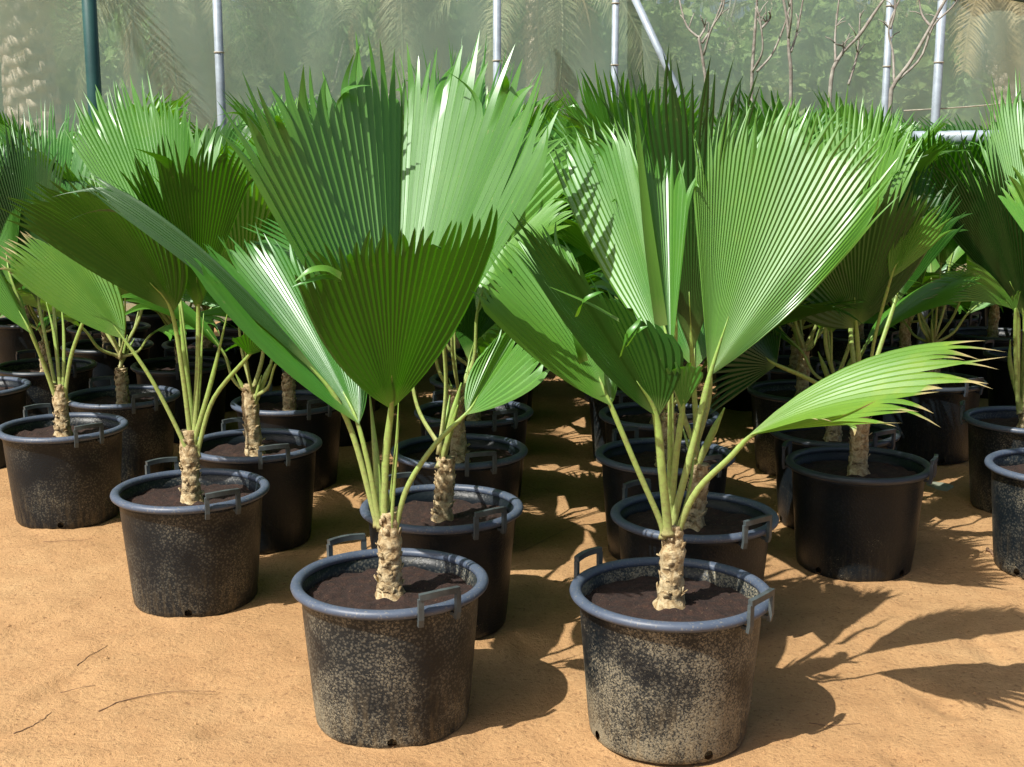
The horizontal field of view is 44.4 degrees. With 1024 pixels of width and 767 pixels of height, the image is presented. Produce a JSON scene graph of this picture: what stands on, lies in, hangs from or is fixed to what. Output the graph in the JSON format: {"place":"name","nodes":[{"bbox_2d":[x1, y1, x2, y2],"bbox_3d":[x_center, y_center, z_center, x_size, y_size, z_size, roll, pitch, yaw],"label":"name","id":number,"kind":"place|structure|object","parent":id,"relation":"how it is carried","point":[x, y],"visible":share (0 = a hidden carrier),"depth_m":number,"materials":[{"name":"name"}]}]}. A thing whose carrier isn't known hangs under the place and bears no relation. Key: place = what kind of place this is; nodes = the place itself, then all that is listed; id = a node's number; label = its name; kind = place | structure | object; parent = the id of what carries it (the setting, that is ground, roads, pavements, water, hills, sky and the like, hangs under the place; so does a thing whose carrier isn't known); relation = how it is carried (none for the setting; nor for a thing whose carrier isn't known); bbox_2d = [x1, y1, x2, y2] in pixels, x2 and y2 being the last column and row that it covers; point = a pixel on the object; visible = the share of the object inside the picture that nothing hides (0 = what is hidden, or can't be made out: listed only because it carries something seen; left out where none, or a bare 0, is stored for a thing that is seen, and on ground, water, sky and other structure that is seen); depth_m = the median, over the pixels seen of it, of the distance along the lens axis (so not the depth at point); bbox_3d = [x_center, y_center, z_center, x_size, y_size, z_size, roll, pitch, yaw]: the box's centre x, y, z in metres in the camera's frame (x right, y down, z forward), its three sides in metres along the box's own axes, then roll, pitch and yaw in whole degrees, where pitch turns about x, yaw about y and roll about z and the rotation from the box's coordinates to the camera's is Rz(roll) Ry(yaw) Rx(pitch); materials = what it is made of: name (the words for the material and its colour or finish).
{"place":"outdoors","nodes":[
{"label":"outdoors","id":0,"kind":"place"},
{"bbox_2d":[0,321,1023,766],"bbox_3d":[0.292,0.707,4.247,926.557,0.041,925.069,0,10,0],"label":"ground","id":1,"kind":"structure","parent":0,"point":[52,603],"depth_m":3.73,"materials":[{"name":"brown sand"}]},
{"bbox_2d":[13,713,49,733],"bbox_3d":[-1.244,0.884,3.264,0.013,0.006,0.140,4,11,21],"label":"twig","id":2,"kind":"object","parent":1,"relation":"on","point":[30,726],"visible":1,"depth_m":3.25,"materials":[{"name":"brown wood"}]},
{"bbox_2d":[0,111,67,362],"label":"potted palm","id":3,"kind":"object","parent":1,"relation":"on","point":[14,338],"visible":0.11,"depth_m":8.01,"materials":[{"name":"plant"}]},
{"bbox_2d":[0,141,100,468],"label":"potted palm","id":4,"kind":"object","parent":1,"relation":"on","point":[13,390],"visible":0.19,"depth_m":5.87,"materials":[{"name":"plastic"}]},
{"bbox_2d":[0,105,128,528],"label":"potted palm","id":5,"kind":"object","parent":1,"relation":"on","point":[63,464],"visible":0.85,"depth_m":4.99,"materials":[{"name":"plant"}]},
{"bbox_2d":[0,132,132,416],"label":"potted palm","id":6,"kind":"object","parent":1,"relation":"on","point":[31,370],"visible":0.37,"depth_m":6.40,"materials":[{"name":"plastic"}]},
{"bbox_2d":[33,103,112,342],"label":"potted palm","id":7,"kind":"object","parent":1,"relation":"on","point":[68,334],"visible":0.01,"depth_m":8.84,"materials":[{"name":"plant"}]},
{"bbox_2d":[81,0,101,125],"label":"steel post","id":8,"kind":"object","parent":1,"relation":"on","point":[91,43],"visible":0.14,"depth_m":8.78,"materials":[{"name":"teal metal"}]},
{"bbox_2d":[0,88,203,386],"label":"potted palm","id":9,"kind":"object","parent":1,"relation":"on","point":[107,364],"visible":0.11,"depth_m":7.01,"materials":[{"name":"plant"}]},
{"bbox_2d":[47,111,186,340],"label":"potted palm","id":10,"kind":"object","parent":1,"relation":"on","point":[140,331],"visible":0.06,"depth_m":7.84,"materials":[{"name":"plant"}]},
{"bbox_2d":[3,123,265,482],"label":"potted palm","id":11,"kind":"object","parent":1,"relation":"on","point":[147,433],"visible":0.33,"depth_m":5.58,"materials":[{"name":"plastic"}]},
{"bbox_2d":[0,72,269,617],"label":"potted palm","id":12,"kind":"object","parent":1,"relation":"on","point":[191,528],"visible":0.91,"depth_m":3.97,"materials":[{"name":"plant"}]},
{"bbox_2d":[74,110,200,358],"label":"potted palm","id":13,"kind":"object","parent":1,"relation":"on","point":[152,318],"visible":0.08,"depth_m":8.52,"materials":[{"name":"plastic"}]},
{"bbox_2d":[98,690,215,710],"bbox_3d":[-0.970,0.855,3.421,0.309,0.007,0.054,-4,11,-23],"label":"twig","id":14,"kind":"object","parent":1,"relation":"on","point":[146,695],"visible":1,"depth_m":3.43,"materials":[{"name":"brown wood"}]},
{"bbox_2d":[110,149,230,442],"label":"potted palm","id":15,"kind":"object","parent":1,"relation":"on","point":[164,370],"visible":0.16,"depth_m":6.45,"materials":[{"name":"plastic"}]},
{"bbox_2d":[122,165,321,553],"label":"potted palm","id":16,"kind":"object","parent":1,"relation":"on","point":[281,461],"visible":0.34,"depth_m":4.65,"materials":[{"name":"plastic"}]},
{"bbox_2d":[212,0,231,320],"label":"steel post","id":17,"kind":"object","parent":1,"relation":"on","point":[219,50],"visible":0.36,"depth_m":10.14,"materials":[{"name":"metal"}]},
{"bbox_2d":[161,110,286,411],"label":"potted palm","id":18,"kind":"object","parent":1,"relation":"on","point":[233,390],"visible":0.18,"depth_m":7.21,"materials":[{"name":"plant"}]},
{"bbox_2d":[180,99,297,322],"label":"potted palm","id":19,"kind":"object","parent":1,"relation":"on","point":[193,129],"visible":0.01,"depth_m":8.36,"materials":[{"name":"plant"}]},
{"bbox_2d":[182,281,340,491],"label":"potted palm","id":20,"kind":"object","parent":1,"relation":"on","point":[288,406],"visible":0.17,"depth_m":5.50,"materials":[{"name":"plastic"}]},
{"bbox_2d":[216,95,315,386],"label":"potted palm","id":21,"kind":"object","parent":1,"relation":"on","point":[253,359],"visible":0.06,"depth_m":7.90,"materials":[{"name":"plant"}]},
{"bbox_2d":[217,91,375,446],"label":"potted palm","id":22,"kind":"object","parent":1,"relation":"on","point":[345,437],"visible":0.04,"depth_m":6.33,"materials":[{"name":"plant"}]},
{"bbox_2d":[57,31,557,748],"bbox_3d":[-0.412,-0.003,3.137,1.109,1.794,1.028,-7,13,-34],"label":"potted palm","id":23,"kind":"object","parent":1,"relation":"on","point":[375,303],"visible":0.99,"depth_m":3.16,"materials":[{"name":"plant"}]},
{"bbox_2d":[242,92,407,410],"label":"potted palm","id":24,"kind":"object","parent":1,"relation":"on","point":[377,403],"visible":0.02,"depth_m":7.09,"materials":[{"name":"plant"}]},
{"bbox_2d":[296,91,413,122],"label":"potted palm","id":25,"kind":"object","parent":1,"relation":"on","point":[316,103],"depth_m":7.73,"materials":[{"name":"plant"}]},
{"bbox_2d":[241,34,572,638],"bbox_3d":[-0.334,-0.152,3.881,1.020,1.818,0.762,7,13,34],"label":"potted palm","id":26,"kind":"object","parent":1,"relation":"on","point":[444,512],"visible":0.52,"depth_m":3.84,"materials":[{"name":"plant"}]},
{"bbox_2d":[366,100,607,541],"bbox_3d":[-0.092,-0.210,4.662,1.102,1.648,1.127,7,13,34],"label":"potted palm","id":27,"kind":"object","parent":1,"relation":"on","point":[490,461],"visible":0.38,"depth_m":4.61,"materials":[{"name":"plant"}]},
{"bbox_2d":[492,0,501,85],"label":"steel post","id":28,"kind":"object","parent":1,"relation":"on","point":[496,60],"visible":0.32,"depth_m":11.01,"materials":[{"name":"metal"}]},
{"bbox_2d":[414,219,584,497],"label":"potted palm","id":29,"kind":"object","parent":1,"relation":"on","point":[508,419],"visible":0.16,"depth_m":5.30,"materials":[{"name":"plastic"}]},
{"bbox_2d":[447,109,565,421],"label":"potted palm","id":30,"kind":"object","parent":1,"relation":"on","point":[460,352],"visible":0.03,"depth_m":6.84,"materials":[{"name":"plant"}]},
{"bbox_2d":[0,0,1023,321],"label":"shade netting","id":31,"kind":"object","parent":1,"relation":"on","point":[166,46],"visible":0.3,"depth_m":11.37,"materials":[{"name":"fabric"}]},
{"bbox_2d":[429,89,622,404],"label":"potted palm","id":32,"kind":"object","parent":1,"relation":"on","point":[435,380],"visible":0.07,"depth_m":6.08,"materials":[{"name":"plant"}]},
{"bbox_2d":[522,92,568,369],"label":"potted palm","id":33,"kind":"object","parent":1,"relation":"on","point":[547,108],"visible":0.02,"depth_m":7.99,"materials":[{"name":"plant"}]},
{"bbox_2d":[495,99,718,442],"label":"potted palm","id":34,"kind":"object","parent":1,"relation":"on","point":[634,414],"visible":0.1,"depth_m":5.13,"materials":[{"name":"plant"}]},
{"bbox_2d":[611,0,619,100],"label":"steel post","id":35,"kind":"object","parent":1,"relation":"on","point":[615,30],"visible":0.39,"depth_m":11.55,"materials":[{"name":"metal"}]},
{"bbox_2d":[540,97,694,307],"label":"potted palm","id":36,"kind":"object","parent":1,"relation":"on","point":[570,114],"depth_m":7.62,"materials":[{"name":"plant"}]},
{"bbox_2d":[523,63,722,463],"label":"potted palm","id":37,"kind":"object","parent":1,"relation":"on","point":[588,264],"visible":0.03,"depth_m":5.50,"materials":[{"name":"plant"}]},
{"bbox_2d":[535,85,710,401],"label":"potted palm","id":38,"kind":"object","parent":1,"relation":"on","point":[586,396],"depth_m":6.93,"materials":[{"name":"plant"}]},
{"bbox_2d":[564,120,702,371],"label":"potted palm","id":39,"kind":"object","parent":1,"relation":"on","point":[570,217],"visible":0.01,"depth_m":6.35,"materials":[{"name":"plant"}]},
{"bbox_2d":[632,0,688,106],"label":"steel brace","id":40,"kind":"object","parent":1,"relation":"on","point":[647,25],"visible":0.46,"depth_m":10.81,"materials":[{"name":"silver metal"}]},
{"bbox_2d":[523,114,861,559],"bbox_3d":[0.590,-0.161,4.524,1.230,1.601,1.081,0,10,0],"label":"potted palm","id":41,"kind":"object","parent":1,"relation":"on","point":[618,469],"visible":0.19,"depth_m":4.54,"materials":[{"name":"plastic"}]},
{"bbox_2d":[549,47,854,580],"bbox_3d":[0.532,-0.109,3.802,0.874,1.761,0.991,0,10,0],"label":"potted palm","id":42,"kind":"object","parent":1,"relation":"on","point":[730,530],"visible":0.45,"depth_m":3.66,"materials":[{"name":"plant"}]},
{"bbox_2d":[679,0,728,101],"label":"bare sapling","id":43,"kind":"object","parent":1,"relation":"on","point":[707,36],"visible":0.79,"depth_m":9.31,"materials":[{"name":"brown plant"}]},
{"bbox_2d":[472,95,1002,764],"bbox_3d":[0.530,0.121,2.995,1.204,1.603,0.824,4,11,19],"label":"potted palm","id":44,"kind":"object","parent":1,"relation":"on","point":[670,635],"visible":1,"depth_m":3.08,"materials":[{"name":"plant"}]},
{"bbox_2d":[696,112,790,336],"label":"potted palm","id":45,"kind":"object","parent":1,"relation":"on","point":[785,328],"visible":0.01,"depth_m":7.88,"materials":[{"name":"plant"}]},
{"bbox_2d":[750,0,790,108],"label":"bare sapling","id":46,"kind":"object","parent":1,"relation":"on","point":[753,67],"visible":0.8,"depth_m":9.59,"materials":[{"name":"brown plant"}]},
{"bbox_2d":[695,103,851,410],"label":"potted palm","id":47,"kind":"object","parent":1,"relation":"on","point":[741,401],"visible":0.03,"depth_m":7.17,"materials":[{"name":"plant"}]},
{"bbox_2d":[782,0,803,107],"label":"bare sapling","id":48,"kind":"object","parent":1,"relation":"on","point":[788,30],"visible":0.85,"depth_m":9.51,"materials":[{"name":"brown plant"}]},
{"bbox_2d":[787,321,810,355],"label":"potted palm","id":49,"kind":"object","parent":1,"relation":"on","point":[806,332],"visible":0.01,"depth_m":8.87,"materials":[{"name":"plastic"}]},
{"bbox_2d":[709,107,923,475],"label":"potted palm","id":50,"kind":"object","parent":1,"relation":"on","point":[769,396],"visible":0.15,"depth_m":5.78,"materials":[{"name":"plastic"}]},
{"bbox_2d":[809,722,857,725],"bbox_3d":[0.842,0.886,3.261,0.134,0.003,0.017,0,10,0],"label":"twig","id":51,"kind":"object","parent":1,"relation":"on","point":[831,725],"visible":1,"depth_m":3.26,"materials":[{"name":"brown wood"}]},
{"bbox_2d":[707,88,972,581],"bbox_3d":[1.154,-0.190,4.387,0.741,1.708,0.924,5,12,25],"label":"potted palm","id":52,"kind":"object","parent":1,"relation":"on","point":[857,502],"visible":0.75,"depth_m":4.32,"materials":[{"name":"plant"}]},
{"bbox_2d":[725,87,958,430],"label":"potted palm","id":53,"kind":"object","parent":1,"relation":"on","point":[788,361],"visible":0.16,"depth_m":6.31,"materials":[{"name":"plant"}]},
{"bbox_2d":[766,102,919,356],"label":"potted palm","id":54,"kind":"object","parent":1,"relation":"on","point":[815,350],"visible":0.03,"depth_m":8.22,"materials":[{"name":"plant"}]},
{"bbox_2d":[825,0,884,117],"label":"bare sapling","id":55,"kind":"object","parent":1,"relation":"on","point":[843,51],"visible":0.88,"depth_m":9.04,"materials":[{"name":"brown plant"}]},
{"bbox_2d":[749,117,986,528],"bbox_3d":[1.236,-0.228,4.891,1.259,1.599,1.049,0,10,0],"label":"potted palm","id":56,"kind":"object","parent":1,"relation":"on","point":[885,436],"visible":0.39,"depth_m":4.92,"materials":[{"name":"plant"}]},
{"bbox_2d":[788,83,965,366],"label":"potted palm","id":57,"kind":"object","parent":1,"relation":"on","point":[841,339],"visible":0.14,"depth_m":7.37,"materials":[{"name":"plant"}]},
{"bbox_2d":[881,0,893,120],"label":"steel post","id":58,"kind":"object","parent":1,"relation":"on","point":[886,67],"visible":0.32,"depth_m":11.79,"materials":[{"name":"metal"}]},
{"bbox_2d":[823,127,994,464],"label":"potted palm","id":59,"kind":"object","parent":1,"relation":"on","point":[946,439],"visible":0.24,"depth_m":5.93,"materials":[{"name":"plastic"}]},
{"bbox_2d":[878,0,957,312],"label":"bare sapling","id":60,"kind":"object","parent":1,"relation":"on","point":[903,73],"visible":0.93,"depth_m":8.77,"materials":[{"name":"brown plant"}]},
{"bbox_2d":[888,122,952,346],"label":"potted palm","id":61,"kind":"object","parent":1,"relation":"on","point":[892,329],"visible":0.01,"depth_m":9.20,"materials":[{"name":"plant"}]},
{"bbox_2d":[860,131,1002,421],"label":"potted palm","id":62,"kind":"object","parent":1,"relation":"on","point":[905,336],"visible":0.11,"depth_m":6.81,"materials":[{"name":"plant"}]},
{"bbox_2d":[894,114,981,371],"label":"potted palm","id":63,"kind":"object","parent":1,"relation":"on","point":[974,318],"visible":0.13,"depth_m":8.31,"materials":[{"name":"plastic"}]},
{"bbox_2d":[930,0,946,128],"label":"steel post","id":64,"kind":"object","parent":1,"relation":"on","point":[938,62],"visible":0.33,"depth_m":11.26,"materials":[{"name":"metal"}]},
{"bbox_2d":[904,100,1023,110],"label":"guy rope","id":65,"kind":"object","parent":64,"relation":"attached to","point":[953,107],"visible":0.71,"depth_m":11.42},
{"bbox_2d":[926,482,953,490],"bbox_3d":[1.908,0.456,5.569,0.120,0.017,0.147,0,10,0],"label":"flat stone","id":66,"kind":"object","parent":1,"relation":"on","point":[941,486],"visible":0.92,"depth_m":5.55,"materials":[{"name":"grey stone"}]},
{"bbox_2d":[912,130,998,347],"bbox_3d":[2.894,-0.731,7.695,0.945,1.628,0.082,0,10,0],"label":"pipe rail","id":67,"kind":"object","parent":1,"relation":"on","point":[947,135],"visible":0.17,"depth_m":7.52,"materials":[{"name":"silver metal"}]},
{"bbox_2d":[903,112,1022,398],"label":"potted palm","id":68,"kind":"object","parent":1,"relation":"on","point":[999,336],"visible":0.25,"depth_m":7.62,"materials":[{"name":"plastic"}]},
{"bbox_2d":[941,121,984,326],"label":"potted palm","id":69,"kind":"object","parent":1,"relation":"on","point":[982,323],"visible":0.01,"depth_m":9.83,"materials":[{"name":"plant"}]},
{"bbox_2d":[917,67,1023,512],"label":"potted palm","id":70,"kind":"object","parent":1,"relation":"on","point":[991,241],"visible":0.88,"depth_m":5.01,"materials":[{"name":"plant"}]},
{"bbox_2d":[986,547,992,556],"bbox_3d":[1.772,0.636,4.568,0.024,0.021,0.194,0,10,-3],"label":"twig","id":71,"kind":"object","parent":1,"relation":"on","point":[989,550],"visible":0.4,"depth_m":4.64,"materials":[{"name":"brown wood"}]},
{"bbox_2d":[966,140,1021,405],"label":"potted palm","id":72,"kind":"object","parent":1,"relation":"on","point":[1001,392],"visible":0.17,"depth_m":6.81,"materials":[{"name":"plastic"}]},
{"bbox_2d":[966,110,1023,327],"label":"potted palm","id":73,"kind":"object","parent":1,"relation":"on","point":[1006,320],"visible":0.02,"depth_m":9.09,"materials":[{"name":"plastic"}]},
{"bbox_2d":[984,144,1023,578],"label":"potted palm","id":74,"kind":"object","parent":1,"relation":"on","point":[1005,467],"visible":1,"depth_m":4.41,"materials":[{"name":"plastic"}]},
{"bbox_2d":[984,100,1023,329],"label":"potted palm","id":75,"kind":"object","parent":1,"relation":"on","point":[1021,321],"visible":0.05,"depth_m":8.43,"materials":[{"name":"plant"}]}
]}

